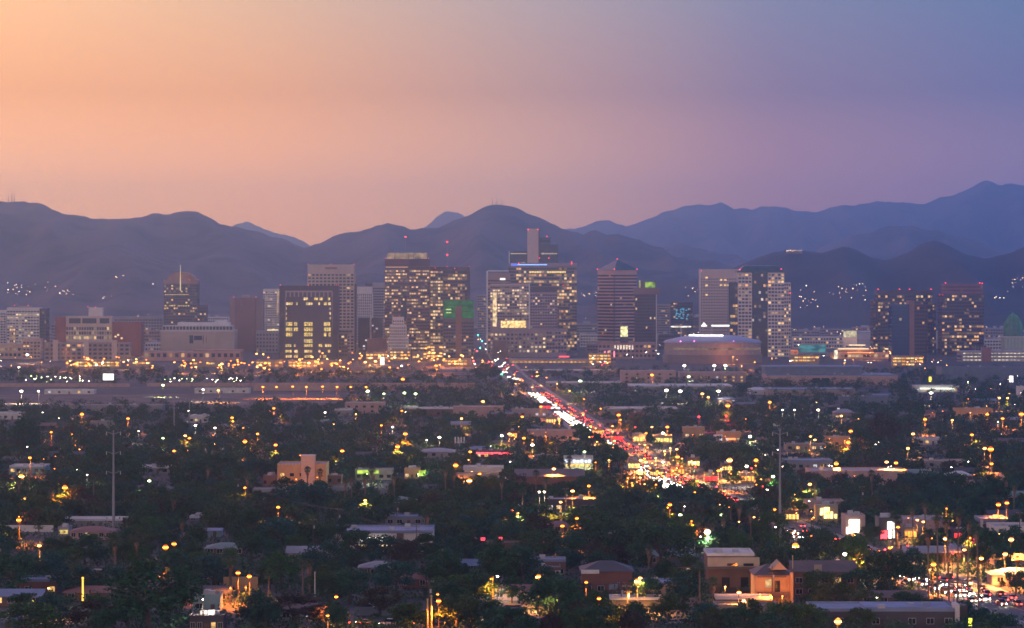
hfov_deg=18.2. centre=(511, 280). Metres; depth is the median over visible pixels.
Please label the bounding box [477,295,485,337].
tower
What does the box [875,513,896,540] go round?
shop
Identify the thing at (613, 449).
broadleaf tree
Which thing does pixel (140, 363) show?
lit arcade
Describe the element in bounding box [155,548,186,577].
broadleaf tree
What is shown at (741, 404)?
house
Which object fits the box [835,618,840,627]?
street lamp
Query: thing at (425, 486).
house
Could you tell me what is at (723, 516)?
palm tree
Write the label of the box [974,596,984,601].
car
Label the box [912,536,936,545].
broadleaf tree
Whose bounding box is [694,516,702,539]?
palm tree
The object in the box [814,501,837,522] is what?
restaurant
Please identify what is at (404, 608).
broadleaf tree
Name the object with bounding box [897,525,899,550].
street lamp
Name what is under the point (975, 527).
palm tree
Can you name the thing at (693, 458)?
shop
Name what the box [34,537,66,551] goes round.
broadleaf tree
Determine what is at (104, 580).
broadleaf tree
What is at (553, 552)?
broadleaf tree
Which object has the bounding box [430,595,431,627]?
post
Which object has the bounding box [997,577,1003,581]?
window
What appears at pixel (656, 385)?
warehouse
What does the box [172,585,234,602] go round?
house
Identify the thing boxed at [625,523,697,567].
broadleaf tree
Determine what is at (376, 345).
brick block
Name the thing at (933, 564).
street lamp
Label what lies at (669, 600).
broadleaf tree
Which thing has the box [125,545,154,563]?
broadleaf tree
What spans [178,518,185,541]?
palm tree
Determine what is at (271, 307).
apartment tower
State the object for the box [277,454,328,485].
building
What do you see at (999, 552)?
broadleaf tree
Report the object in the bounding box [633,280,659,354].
green crowned tower
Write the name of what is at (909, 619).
window
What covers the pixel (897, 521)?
palm tree
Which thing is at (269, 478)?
house
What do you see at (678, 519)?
broadleaf tree
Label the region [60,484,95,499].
broadleaf tree
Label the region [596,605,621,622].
broadleaf tree
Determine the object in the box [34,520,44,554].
palm tree
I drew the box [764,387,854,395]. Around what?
warehouse
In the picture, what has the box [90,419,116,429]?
house
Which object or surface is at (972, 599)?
car
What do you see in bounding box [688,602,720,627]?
broadleaf tree
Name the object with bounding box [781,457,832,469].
commercial building
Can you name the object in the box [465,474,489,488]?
broadleaf tree
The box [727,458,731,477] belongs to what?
street lamp
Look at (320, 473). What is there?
palm tree
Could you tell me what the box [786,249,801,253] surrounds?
hillside resort
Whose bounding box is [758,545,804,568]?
broadleaf tree
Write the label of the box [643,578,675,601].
house
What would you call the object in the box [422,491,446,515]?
broadleaf tree
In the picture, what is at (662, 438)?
shop
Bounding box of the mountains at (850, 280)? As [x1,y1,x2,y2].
[594,241,1023,331]
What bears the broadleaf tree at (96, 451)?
on the ground
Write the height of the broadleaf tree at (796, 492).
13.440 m
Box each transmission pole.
[106,430,120,527]
[171,395,178,430]
[185,397,193,423]
[772,429,787,537]
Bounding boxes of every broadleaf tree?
[0,490,22,507]
[0,533,12,556]
[0,534,19,552]
[0,552,26,574]
[0,554,35,588]
[0,600,63,627]
[1,477,11,482]
[6,415,44,450]
[7,592,42,618]
[28,555,51,576]
[28,591,70,617]
[31,503,47,517]
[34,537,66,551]
[34,551,69,576]
[46,511,74,524]
[47,564,106,587]
[49,468,90,486]
[52,548,80,577]
[59,496,79,515]
[60,474,86,485]
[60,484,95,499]
[60,535,76,548]
[63,599,121,627]
[64,546,85,569]
[67,501,93,514]
[68,533,112,565]
[81,442,123,464]
[81,595,106,614]
[82,606,123,627]
[86,574,121,586]
[97,488,124,501]
[100,564,127,585]
[103,557,205,627]
[104,481,137,497]
[105,451,152,480]
[106,532,130,554]
[110,593,141,623]
[116,543,134,560]
[117,527,141,542]
[124,489,147,500]
[125,518,144,527]
[125,532,157,557]
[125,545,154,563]
[133,515,166,543]
[150,453,187,476]
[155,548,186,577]
[158,539,182,551]
[164,552,203,584]
[180,452,238,477]
[185,553,240,584]
[220,480,241,495]
[225,474,244,496]
[230,527,267,561]
[232,590,283,626]
[234,507,271,533]
[237,458,276,478]
[240,490,270,504]
[247,596,282,627]
[250,591,329,627]
[254,515,302,550]
[254,566,272,587]
[260,549,306,587]
[267,487,287,500]
[268,482,337,515]
[270,518,298,537]
[285,534,309,545]
[297,549,319,572]
[300,538,350,569]
[303,564,335,596]
[308,479,328,491]
[311,573,342,602]
[315,523,359,554]
[324,600,350,627]
[327,567,368,603]
[336,513,365,524]
[339,528,372,561]
[342,548,365,568]
[356,585,402,615]
[360,488,384,501]
[360,494,395,515]
[360,542,383,555]
[364,534,413,559]
[371,560,417,590]
[387,602,432,626]
[389,539,424,563]
[392,605,420,627]
[394,497,422,513]
[395,555,414,573]
[400,478,417,485]
[400,486,421,497]
[413,532,446,564]
[418,549,467,579]
[419,554,462,581]
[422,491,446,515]
[426,574,477,601]
[428,581,468,604]
[432,594,480,626]
[435,530,487,558]
[437,478,456,491]
[439,546,460,564]
[445,564,472,576]
[448,599,503,619]
[459,570,501,597]
[461,566,500,597]
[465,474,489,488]
[472,607,501,627]
[474,362,501,383]
[474,537,522,583]
[476,560,500,575]
[483,474,500,489]
[485,517,528,539]
[486,605,538,627]
[487,489,509,503]
[488,483,521,495]
[489,508,525,524]
[498,575,525,602]
[501,563,523,575]
[503,543,542,581]
[505,527,526,539]
[511,530,556,555]
[517,573,586,616]
[520,505,543,512]
[522,512,553,531]
[524,564,562,583]
[534,527,563,554]
[537,484,559,497]
[538,612,563,627]
[548,548,583,569]
[549,537,574,555]
[553,530,589,566]
[556,601,592,620]
[557,605,593,627]
[561,512,639,557]
[561,580,592,596]
[562,508,603,527]
[563,481,582,495]
[564,603,618,627]
[565,505,587,519]
[571,425,584,429]
[572,427,592,443]
[575,475,610,489]
[577,589,613,605]
[578,539,619,558]
[584,549,615,562]
[586,432,606,444]
[595,443,611,453]
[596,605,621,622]
[601,485,629,499]
[603,444,618,452]
[605,479,617,487]
[605,517,667,552]
[608,446,624,463]
[608,527,643,558]
[608,544,632,564]
[611,451,628,462]
[612,601,654,627]
[613,491,635,507]
[616,610,649,627]
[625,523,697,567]
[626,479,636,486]
[627,489,657,503]
[628,577,663,596]
[642,479,663,496]
[642,506,675,525]
[647,591,692,620]
[649,558,675,577]
[653,497,668,506]
[656,496,680,507]
[659,482,681,500]
[663,569,710,602]
[664,554,703,580]
[665,513,708,533]
[668,523,699,541]
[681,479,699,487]
[681,486,698,495]
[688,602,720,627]
[690,483,709,496]
[694,606,728,627]
[696,500,725,513]
[696,536,719,552]
[701,530,730,547]
[703,515,727,525]
[703,543,736,555]
[704,487,727,501]
[709,496,726,504]
[711,525,736,537]
[715,526,752,548]
[717,605,758,627]
[717,607,749,627]
[720,501,735,509]
[725,505,737,522]
[728,532,754,547]
[729,500,752,521]
[737,510,759,521]
[737,597,763,619]
[743,497,782,513]
[751,509,789,539]
[752,610,795,627]
[754,541,787,560]
[757,600,808,626]
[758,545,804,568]
[759,530,777,546]
[759,535,790,551]
[766,486,788,499]
[776,484,808,512]
[793,602,828,627]
[794,471,829,482]
[795,477,806,485]
[797,526,835,556]
[800,568,840,596]
[803,479,823,491]
[804,542,823,557]
[806,480,833,498]
[807,528,838,556]
[808,606,832,627]
[811,489,830,498]
[812,583,856,600]
[825,538,840,559]
[830,535,848,556]
[838,567,878,589]
[839,501,859,512]
[841,539,874,563]
[842,532,870,562]
[843,607,877,625]
[845,588,884,600]
[848,428,879,450]
[853,473,867,483]
[856,555,887,587]
[859,524,884,541]
[859,549,919,585]
[864,412,902,442]
[874,577,899,589]
[891,546,929,586]
[891,591,926,600]
[897,471,922,486]
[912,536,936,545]
[917,553,945,582]
[919,483,956,508]
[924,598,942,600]
[929,534,948,545]
[937,471,976,498]
[953,524,998,561]
[961,601,974,618]
[969,541,993,567]
[970,607,997,626]
[981,495,1003,508]
[982,471,1012,500]
[987,612,1018,627]
[988,525,1023,552]
[990,542,1014,568]
[999,570,1023,595]
[1017,472,1023,488]
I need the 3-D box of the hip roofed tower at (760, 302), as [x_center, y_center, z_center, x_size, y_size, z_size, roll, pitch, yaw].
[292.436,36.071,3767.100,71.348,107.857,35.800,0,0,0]
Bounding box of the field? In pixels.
[0,394,339,404]
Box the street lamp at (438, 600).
[436,598,440,627]
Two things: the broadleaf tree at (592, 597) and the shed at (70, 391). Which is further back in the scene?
the shed at (70, 391)
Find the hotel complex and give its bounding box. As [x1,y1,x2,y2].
[490,283,568,357]
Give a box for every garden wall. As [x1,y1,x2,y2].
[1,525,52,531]
[223,577,257,590]
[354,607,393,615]
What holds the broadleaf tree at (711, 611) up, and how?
on the ground
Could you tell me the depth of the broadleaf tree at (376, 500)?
1170.58 m
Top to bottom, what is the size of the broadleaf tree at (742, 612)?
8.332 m
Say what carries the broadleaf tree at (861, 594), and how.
on the parking lot
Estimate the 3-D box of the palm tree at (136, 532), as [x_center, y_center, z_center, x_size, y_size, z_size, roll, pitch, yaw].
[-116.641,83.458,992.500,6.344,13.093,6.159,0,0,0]
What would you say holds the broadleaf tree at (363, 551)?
on the ground
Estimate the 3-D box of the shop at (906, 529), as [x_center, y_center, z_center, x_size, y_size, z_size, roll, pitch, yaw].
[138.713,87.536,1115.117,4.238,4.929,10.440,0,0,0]
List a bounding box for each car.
[383,618,393,625]
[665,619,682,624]
[917,579,926,585]
[930,583,939,589]
[939,579,946,586]
[940,587,947,592]
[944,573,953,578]
[951,590,960,597]
[960,591,966,596]
[963,578,972,584]
[966,597,976,602]
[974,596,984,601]
[977,585,986,589]
[980,590,990,596]
[981,593,990,600]
[995,591,1005,595]
[996,598,1006,605]
[1006,594,1016,599]
[1011,599,1021,606]
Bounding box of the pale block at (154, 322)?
[115,314,163,329]
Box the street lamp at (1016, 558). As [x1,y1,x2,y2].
[1015,556,1018,576]
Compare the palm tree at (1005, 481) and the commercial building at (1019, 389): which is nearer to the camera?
the palm tree at (1005, 481)
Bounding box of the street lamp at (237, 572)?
[236,570,239,602]
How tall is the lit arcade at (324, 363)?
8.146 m
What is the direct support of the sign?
on the ground
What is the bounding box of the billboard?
[103,374,113,387]
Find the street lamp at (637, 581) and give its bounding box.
[635,578,639,603]
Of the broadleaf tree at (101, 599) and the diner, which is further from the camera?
the diner
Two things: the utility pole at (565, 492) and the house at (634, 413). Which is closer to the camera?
the utility pole at (565, 492)
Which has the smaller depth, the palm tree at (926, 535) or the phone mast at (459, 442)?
the palm tree at (926, 535)
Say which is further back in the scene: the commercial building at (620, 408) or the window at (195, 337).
the window at (195, 337)
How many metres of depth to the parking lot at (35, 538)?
1116.09 m
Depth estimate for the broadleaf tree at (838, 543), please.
997.96 m
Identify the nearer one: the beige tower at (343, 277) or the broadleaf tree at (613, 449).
the broadleaf tree at (613, 449)
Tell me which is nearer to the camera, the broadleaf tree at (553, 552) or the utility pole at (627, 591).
the utility pole at (627, 591)
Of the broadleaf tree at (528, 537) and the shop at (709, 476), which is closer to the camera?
the broadleaf tree at (528, 537)
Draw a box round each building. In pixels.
[0,327,43,358]
[44,340,131,360]
[55,307,143,355]
[143,349,243,360]
[256,329,278,352]
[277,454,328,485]
[345,401,385,413]
[386,512,432,524]
[394,406,452,415]
[453,404,502,417]
[512,407,547,416]
[527,428,579,440]
[546,495,596,511]
[600,348,615,362]
[603,406,677,414]
[682,425,704,437]
[703,548,759,593]
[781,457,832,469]
[786,560,857,597]
[805,467,907,484]
[830,331,887,358]
[838,395,895,403]
[898,515,948,534]
[909,457,962,467]
[912,384,958,391]
[986,522,1023,539]
[1016,385,1023,396]
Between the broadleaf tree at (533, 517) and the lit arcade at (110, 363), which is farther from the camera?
the lit arcade at (110, 363)
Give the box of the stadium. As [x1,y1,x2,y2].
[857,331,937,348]
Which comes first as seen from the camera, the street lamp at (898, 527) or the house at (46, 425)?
the street lamp at (898, 527)
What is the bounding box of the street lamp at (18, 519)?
[17,517,20,542]
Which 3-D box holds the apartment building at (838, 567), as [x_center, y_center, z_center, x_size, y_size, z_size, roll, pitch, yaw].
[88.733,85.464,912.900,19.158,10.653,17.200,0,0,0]
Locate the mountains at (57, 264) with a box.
[0,201,733,326]
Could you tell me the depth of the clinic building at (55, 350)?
3560.00 m
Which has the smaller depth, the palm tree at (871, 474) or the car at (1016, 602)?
the car at (1016, 602)
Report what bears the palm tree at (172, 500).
on the ground
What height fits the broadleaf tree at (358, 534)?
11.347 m
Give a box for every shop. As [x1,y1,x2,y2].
[355,467,393,479]
[404,465,425,478]
[463,463,503,476]
[509,428,516,437]
[539,401,550,409]
[546,415,555,423]
[564,453,592,469]
[592,427,602,433]
[610,431,622,441]
[627,458,639,469]
[632,432,645,442]
[649,466,663,476]
[652,434,672,443]
[670,464,683,474]
[687,454,699,466]
[703,470,717,482]
[720,461,731,470]
[739,471,753,482]
[783,507,798,520]
[784,441,825,450]
[824,435,859,446]
[841,510,864,535]
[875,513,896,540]
[901,524,916,538]
[950,527,965,538]
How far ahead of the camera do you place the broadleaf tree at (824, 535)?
1022.52 m
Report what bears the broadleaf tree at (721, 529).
on the ground
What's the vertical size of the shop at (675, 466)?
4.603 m
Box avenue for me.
[481,338,1023,620]
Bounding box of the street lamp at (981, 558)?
[979,556,982,584]
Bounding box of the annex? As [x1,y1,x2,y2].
[339,329,352,356]
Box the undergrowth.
[0,392,1023,627]
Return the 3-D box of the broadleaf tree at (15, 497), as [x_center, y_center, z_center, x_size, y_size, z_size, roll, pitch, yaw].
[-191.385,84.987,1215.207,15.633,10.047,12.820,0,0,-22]
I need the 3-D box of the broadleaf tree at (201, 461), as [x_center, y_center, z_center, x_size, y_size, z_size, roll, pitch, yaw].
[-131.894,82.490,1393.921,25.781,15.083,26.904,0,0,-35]
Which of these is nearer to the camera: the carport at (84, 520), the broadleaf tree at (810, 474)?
the carport at (84, 520)
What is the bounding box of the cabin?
[189,512,202,522]
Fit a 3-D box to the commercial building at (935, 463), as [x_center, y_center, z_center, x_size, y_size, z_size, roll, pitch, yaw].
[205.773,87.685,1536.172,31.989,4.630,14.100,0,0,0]
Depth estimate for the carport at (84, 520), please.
1164.08 m
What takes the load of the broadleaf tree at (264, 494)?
on the ground
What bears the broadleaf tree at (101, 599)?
on the ground
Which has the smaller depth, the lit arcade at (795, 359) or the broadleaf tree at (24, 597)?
the broadleaf tree at (24, 597)
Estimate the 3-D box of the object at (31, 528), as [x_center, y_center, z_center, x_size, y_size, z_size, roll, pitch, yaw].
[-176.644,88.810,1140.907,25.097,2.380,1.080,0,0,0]
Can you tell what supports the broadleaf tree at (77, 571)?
on the ground
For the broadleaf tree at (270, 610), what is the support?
on the ground
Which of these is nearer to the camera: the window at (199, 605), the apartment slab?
the window at (199, 605)
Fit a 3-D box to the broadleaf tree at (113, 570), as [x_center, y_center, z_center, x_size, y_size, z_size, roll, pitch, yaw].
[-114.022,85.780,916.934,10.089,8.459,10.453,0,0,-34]
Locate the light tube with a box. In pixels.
[82,577,83,600]
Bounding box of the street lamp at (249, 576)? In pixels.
[247,574,250,595]
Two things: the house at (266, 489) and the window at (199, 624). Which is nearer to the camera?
the window at (199, 624)
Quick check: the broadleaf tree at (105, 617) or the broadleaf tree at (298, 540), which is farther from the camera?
the broadleaf tree at (298, 540)
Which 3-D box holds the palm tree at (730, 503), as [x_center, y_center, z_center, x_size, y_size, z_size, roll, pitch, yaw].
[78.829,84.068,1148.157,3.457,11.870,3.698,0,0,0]
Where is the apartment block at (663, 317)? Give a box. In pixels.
[657,304,669,343]
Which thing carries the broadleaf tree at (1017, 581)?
on the ground
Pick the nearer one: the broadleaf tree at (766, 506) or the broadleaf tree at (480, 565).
the broadleaf tree at (480, 565)
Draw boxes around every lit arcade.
[75,359,120,366]
[128,359,151,366]
[194,360,224,366]
[256,359,282,366]
[288,359,317,366]
[320,359,341,366]
[366,352,388,361]
[390,349,410,360]
[412,351,426,360]
[445,357,470,365]
[588,352,610,364]
[789,354,818,364]
[891,355,922,365]
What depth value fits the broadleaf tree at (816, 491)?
1263.18 m
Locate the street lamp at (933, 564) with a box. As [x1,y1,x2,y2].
[931,562,935,592]
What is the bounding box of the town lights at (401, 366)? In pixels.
[0,339,868,558]
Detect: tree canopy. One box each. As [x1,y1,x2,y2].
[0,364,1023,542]
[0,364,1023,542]
[0,364,1023,543]
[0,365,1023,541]
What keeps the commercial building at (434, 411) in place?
on the ground
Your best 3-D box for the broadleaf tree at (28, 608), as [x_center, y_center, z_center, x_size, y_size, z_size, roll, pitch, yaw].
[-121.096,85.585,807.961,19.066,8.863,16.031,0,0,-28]
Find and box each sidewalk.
[476,334,1023,625]
[509,357,1023,599]
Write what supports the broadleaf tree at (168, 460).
on the ground
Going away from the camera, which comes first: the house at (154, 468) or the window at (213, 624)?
the window at (213, 624)
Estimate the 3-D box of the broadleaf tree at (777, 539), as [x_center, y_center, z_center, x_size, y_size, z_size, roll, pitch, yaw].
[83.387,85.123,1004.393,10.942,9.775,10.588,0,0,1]
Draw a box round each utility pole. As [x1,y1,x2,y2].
[310,518,314,545]
[425,580,431,627]
[563,488,568,514]
[623,585,631,608]
[640,464,646,498]
[679,501,685,523]
[770,566,776,600]
[1016,512,1022,551]
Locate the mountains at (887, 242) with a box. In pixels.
[663,226,1007,266]
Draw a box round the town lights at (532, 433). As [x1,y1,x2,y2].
[66,347,967,569]
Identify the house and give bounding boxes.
[0,410,25,418]
[0,589,47,605]
[2,456,32,463]
[9,463,49,473]
[11,575,62,594]
[37,422,57,429]
[48,451,85,459]
[62,586,125,600]
[69,526,116,539]
[70,415,94,421]
[78,567,116,580]
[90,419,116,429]
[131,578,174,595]
[136,464,171,473]
[136,484,173,490]
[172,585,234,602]
[189,610,226,627]
[190,414,208,422]
[193,589,222,610]
[204,542,245,555]
[252,486,286,492]
[263,472,276,485]
[268,602,318,620]
[285,546,328,561]
[313,419,332,424]
[328,473,342,483]
[355,452,392,460]
[357,561,396,576]
[402,572,428,587]
[422,484,436,490]
[451,421,470,428]
[456,471,498,483]
[460,559,484,572]
[465,446,493,453]
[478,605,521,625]
[486,440,513,448]
[486,540,534,552]
[491,412,518,420]
[494,584,537,599]
[528,555,565,576]
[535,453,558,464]
[537,563,560,577]
[547,521,572,533]
[579,560,633,593]
[603,420,632,426]
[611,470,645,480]
[614,411,642,419]
[642,543,695,551]
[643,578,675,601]
[646,549,692,565]
[669,559,703,571]
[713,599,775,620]
[717,396,735,402]
[731,403,755,409]
[749,559,792,604]
[803,497,843,514]
[806,601,966,627]
[828,404,852,410]
[832,409,855,418]
[834,418,856,426]
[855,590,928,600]
[899,546,961,560]
[906,469,937,476]
[925,410,935,418]
[946,471,973,479]
[948,541,993,554]
[952,467,991,476]
[953,406,991,417]
[973,398,996,403]
[984,510,1023,518]
[985,472,1003,483]
[985,567,1023,584]
[989,553,1023,567]
[996,491,1023,503]
[997,438,1023,445]
[1008,417,1023,423]
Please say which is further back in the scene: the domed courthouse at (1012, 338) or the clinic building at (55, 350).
the domed courthouse at (1012, 338)
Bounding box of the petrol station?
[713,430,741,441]
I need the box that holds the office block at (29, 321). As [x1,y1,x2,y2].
[7,305,48,343]
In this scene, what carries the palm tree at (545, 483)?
on the ground
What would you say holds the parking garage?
on the ground
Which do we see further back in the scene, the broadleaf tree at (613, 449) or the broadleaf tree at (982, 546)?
the broadleaf tree at (613, 449)
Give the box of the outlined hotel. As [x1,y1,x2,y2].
[486,270,509,353]
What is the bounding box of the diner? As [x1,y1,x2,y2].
[475,449,511,458]
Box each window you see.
[189,335,192,342]
[190,622,194,627]
[194,336,201,339]
[196,603,201,608]
[197,622,201,627]
[211,622,215,627]
[597,586,603,590]
[609,584,617,589]
[722,577,729,586]
[741,577,747,586]
[765,579,770,587]
[775,581,779,591]
[796,577,802,582]
[796,589,802,593]
[824,507,829,517]
[872,618,879,623]
[908,618,915,623]
[926,618,933,623]
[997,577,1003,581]
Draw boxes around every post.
[427,598,428,627]
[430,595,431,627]
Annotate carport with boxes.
[55,516,127,526]
[609,594,661,608]
[714,594,771,600]
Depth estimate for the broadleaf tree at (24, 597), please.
845.65 m
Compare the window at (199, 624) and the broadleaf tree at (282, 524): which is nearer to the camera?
the window at (199, 624)
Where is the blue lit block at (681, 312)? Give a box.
[670,301,692,337]
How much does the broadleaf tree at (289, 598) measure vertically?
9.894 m
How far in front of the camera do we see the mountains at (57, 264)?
7453.29 m
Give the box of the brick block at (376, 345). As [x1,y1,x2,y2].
[367,339,386,351]
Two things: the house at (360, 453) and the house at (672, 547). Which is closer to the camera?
the house at (672, 547)
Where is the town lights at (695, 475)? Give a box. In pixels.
[487,363,970,579]
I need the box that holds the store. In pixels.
[330,524,434,552]
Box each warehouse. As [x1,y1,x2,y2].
[68,403,164,412]
[432,369,468,370]
[514,469,584,486]
[620,369,675,382]
[627,382,731,392]
[678,371,745,382]
[761,365,897,384]
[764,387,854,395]
[936,365,1023,380]
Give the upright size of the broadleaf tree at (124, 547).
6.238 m
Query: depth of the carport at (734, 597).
868.00 m
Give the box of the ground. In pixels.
[0,327,1023,627]
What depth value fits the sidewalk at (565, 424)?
1535.39 m
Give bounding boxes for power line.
[2,402,90,472]
[235,479,397,525]
[428,581,626,587]
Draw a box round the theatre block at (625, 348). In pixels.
[598,326,654,358]
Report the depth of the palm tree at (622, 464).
1384.24 m
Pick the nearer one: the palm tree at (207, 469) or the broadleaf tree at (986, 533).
the broadleaf tree at (986, 533)
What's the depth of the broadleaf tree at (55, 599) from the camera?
829.07 m
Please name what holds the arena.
on the ground
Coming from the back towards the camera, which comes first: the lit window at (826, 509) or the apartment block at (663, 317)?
the apartment block at (663, 317)
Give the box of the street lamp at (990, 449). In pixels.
[988,446,992,465]
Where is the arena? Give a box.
[663,320,761,363]
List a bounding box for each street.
[0,609,971,612]
[2,377,501,377]
[24,533,744,535]
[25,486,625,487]
[57,436,522,436]
[531,377,935,377]
[713,486,840,487]
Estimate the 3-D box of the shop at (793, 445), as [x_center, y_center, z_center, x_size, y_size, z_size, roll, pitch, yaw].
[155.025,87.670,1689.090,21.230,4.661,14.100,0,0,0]
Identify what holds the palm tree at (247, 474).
on the ground
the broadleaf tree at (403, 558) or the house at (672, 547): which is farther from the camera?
the house at (672, 547)
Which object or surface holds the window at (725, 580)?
in the apartment building at (729, 568)
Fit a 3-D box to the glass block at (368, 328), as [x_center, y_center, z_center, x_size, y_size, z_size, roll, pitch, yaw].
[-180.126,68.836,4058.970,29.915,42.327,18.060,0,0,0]
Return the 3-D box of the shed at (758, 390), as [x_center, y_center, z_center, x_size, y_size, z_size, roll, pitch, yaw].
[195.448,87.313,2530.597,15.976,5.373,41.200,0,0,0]
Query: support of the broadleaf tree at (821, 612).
on the ground
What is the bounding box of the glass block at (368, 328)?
[358,318,381,350]
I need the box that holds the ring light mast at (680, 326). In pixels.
[671,325,690,336]
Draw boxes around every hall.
[422,448,455,457]
[509,358,587,362]
[791,345,828,355]
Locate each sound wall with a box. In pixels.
[0,383,129,386]
[147,383,252,386]
[253,383,474,390]
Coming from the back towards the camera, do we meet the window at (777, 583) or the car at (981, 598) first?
the car at (981, 598)
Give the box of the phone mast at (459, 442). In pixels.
[455,437,464,453]
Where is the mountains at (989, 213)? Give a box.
[232,181,1023,260]
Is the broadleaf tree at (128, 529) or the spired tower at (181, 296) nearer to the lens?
the broadleaf tree at (128, 529)
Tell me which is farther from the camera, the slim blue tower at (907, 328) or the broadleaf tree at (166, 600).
the slim blue tower at (907, 328)
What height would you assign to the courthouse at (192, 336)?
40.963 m
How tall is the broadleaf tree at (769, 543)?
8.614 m
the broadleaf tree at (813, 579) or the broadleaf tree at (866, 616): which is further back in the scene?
the broadleaf tree at (813, 579)
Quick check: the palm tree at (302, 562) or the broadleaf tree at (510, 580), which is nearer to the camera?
the broadleaf tree at (510, 580)
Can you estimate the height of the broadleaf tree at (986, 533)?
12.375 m
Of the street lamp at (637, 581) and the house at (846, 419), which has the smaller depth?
the street lamp at (637, 581)
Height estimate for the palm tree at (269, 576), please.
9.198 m
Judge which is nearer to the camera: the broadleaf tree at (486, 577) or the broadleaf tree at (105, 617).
the broadleaf tree at (105, 617)
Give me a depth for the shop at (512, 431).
1818.45 m
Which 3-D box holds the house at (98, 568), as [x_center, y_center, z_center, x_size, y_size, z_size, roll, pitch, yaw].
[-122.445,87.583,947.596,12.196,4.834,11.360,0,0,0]
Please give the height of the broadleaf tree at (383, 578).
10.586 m
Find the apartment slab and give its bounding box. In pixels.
[0,310,6,343]
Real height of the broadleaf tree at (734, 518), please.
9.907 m
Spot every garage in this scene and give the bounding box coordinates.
[58,523,71,535]
[427,344,442,358]
[957,347,1023,361]
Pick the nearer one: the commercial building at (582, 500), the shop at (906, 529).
the shop at (906, 529)
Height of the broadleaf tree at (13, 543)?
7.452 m
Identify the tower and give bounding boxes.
[163,265,207,324]
[230,295,263,350]
[263,289,278,329]
[279,286,339,357]
[307,265,356,351]
[357,287,372,343]
[365,282,384,338]
[385,236,429,353]
[388,317,408,357]
[430,241,469,343]
[443,300,473,359]
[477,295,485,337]
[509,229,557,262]
[509,263,576,350]
[597,260,636,341]
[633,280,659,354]
[699,269,737,334]
[729,265,790,356]
[870,289,935,353]
[888,301,926,361]
[938,282,983,355]
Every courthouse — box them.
[160,320,237,350]
[1000,312,1023,349]
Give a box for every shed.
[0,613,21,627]
[44,389,96,393]
[195,387,250,392]
[207,528,223,536]
[334,407,352,415]
[521,369,611,370]
[547,380,621,386]
[747,387,764,394]
[914,436,940,444]
[974,515,1007,527]
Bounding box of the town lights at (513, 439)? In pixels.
[11,339,907,534]
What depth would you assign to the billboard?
2669.85 m
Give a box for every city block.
[49,330,52,341]
[51,324,54,341]
[144,328,159,345]
[145,339,159,350]
[208,315,229,321]
[577,321,596,340]
[580,332,597,346]
[587,342,597,351]
[658,331,673,349]
[693,314,698,334]
[791,329,818,342]
[792,335,842,348]
[813,327,851,335]
[852,325,869,330]
[973,344,986,349]
[984,326,1003,338]
[984,336,1000,349]
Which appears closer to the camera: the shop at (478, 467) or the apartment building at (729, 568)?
the apartment building at (729, 568)
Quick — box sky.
[0,0,1023,245]
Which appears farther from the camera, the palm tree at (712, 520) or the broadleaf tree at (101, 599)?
the palm tree at (712, 520)
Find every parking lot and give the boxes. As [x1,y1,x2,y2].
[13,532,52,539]
[98,375,255,382]
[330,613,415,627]
[657,613,791,627]
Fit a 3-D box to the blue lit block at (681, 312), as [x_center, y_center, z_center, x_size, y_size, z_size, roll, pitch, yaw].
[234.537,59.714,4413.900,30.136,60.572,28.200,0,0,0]
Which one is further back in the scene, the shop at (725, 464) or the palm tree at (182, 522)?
the shop at (725, 464)
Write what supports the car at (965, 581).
on the avenue
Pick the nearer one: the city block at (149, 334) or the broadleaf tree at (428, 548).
the broadleaf tree at (428, 548)
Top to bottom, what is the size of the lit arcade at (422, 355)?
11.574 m
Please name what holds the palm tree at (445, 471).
on the ground
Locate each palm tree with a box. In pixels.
[15,476,21,491]
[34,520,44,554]
[48,488,53,501]
[65,554,82,587]
[89,476,96,493]
[106,531,125,566]
[128,529,146,556]
[169,495,177,508]
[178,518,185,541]
[205,464,210,483]
[218,545,243,584]
[243,472,251,494]
[263,569,274,596]
[297,559,307,595]
[303,466,311,482]
[304,558,314,594]
[317,468,322,478]
[341,476,349,496]
[346,472,355,496]
[362,473,368,495]
[367,466,375,485]
[390,472,397,495]
[422,509,432,524]
[442,466,449,488]
[450,469,457,489]
[497,476,505,500]
[518,488,527,504]
[532,470,539,496]
[542,477,549,495]
[565,455,573,468]
[593,459,601,474]
[619,458,625,480]
[644,545,653,575]
[693,559,706,603]
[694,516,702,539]
[705,516,719,530]
[707,576,719,601]
[718,513,728,537]
[727,498,734,522]
[735,503,743,527]
[746,507,754,538]
[796,480,805,516]
[811,476,817,498]
[868,469,874,494]
[888,509,897,544]
[892,515,901,545]
[906,502,916,545]
[920,499,929,532]
[922,527,934,598]
[929,507,943,598]
[941,516,951,601]
[953,508,964,602]
[963,514,974,601]
[968,524,982,612]
[1003,476,1009,504]
[1010,481,1018,509]
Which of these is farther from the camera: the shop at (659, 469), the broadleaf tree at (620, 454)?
the broadleaf tree at (620, 454)
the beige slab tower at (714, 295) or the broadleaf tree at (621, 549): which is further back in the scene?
the beige slab tower at (714, 295)

